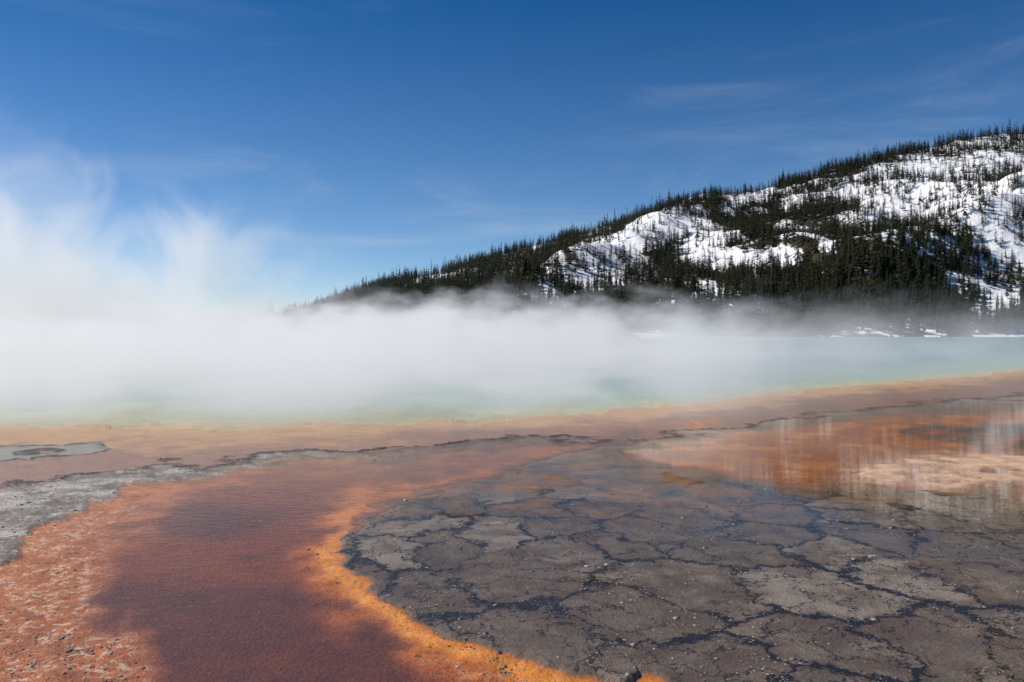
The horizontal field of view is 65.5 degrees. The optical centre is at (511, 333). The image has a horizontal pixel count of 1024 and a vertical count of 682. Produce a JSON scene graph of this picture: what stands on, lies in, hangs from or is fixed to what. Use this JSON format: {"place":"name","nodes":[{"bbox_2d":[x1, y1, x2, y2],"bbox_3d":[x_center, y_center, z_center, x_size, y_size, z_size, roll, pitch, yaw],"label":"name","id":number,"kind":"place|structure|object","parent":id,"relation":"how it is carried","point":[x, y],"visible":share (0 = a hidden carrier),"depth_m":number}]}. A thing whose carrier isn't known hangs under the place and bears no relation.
{"place":"outdoors","nodes":[
{"label":"outdoors","id":0,"kind":"place"},
{"bbox_2d":[0,337,1023,681],"bbox_3d":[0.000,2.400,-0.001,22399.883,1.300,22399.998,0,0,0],"label":"ground","id":1,"kind":"structure","parent":0,"point":[200,577],"depth_m":9.17},
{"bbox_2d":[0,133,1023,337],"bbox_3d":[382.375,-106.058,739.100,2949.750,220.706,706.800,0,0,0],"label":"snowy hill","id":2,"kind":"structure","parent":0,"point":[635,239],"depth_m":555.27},
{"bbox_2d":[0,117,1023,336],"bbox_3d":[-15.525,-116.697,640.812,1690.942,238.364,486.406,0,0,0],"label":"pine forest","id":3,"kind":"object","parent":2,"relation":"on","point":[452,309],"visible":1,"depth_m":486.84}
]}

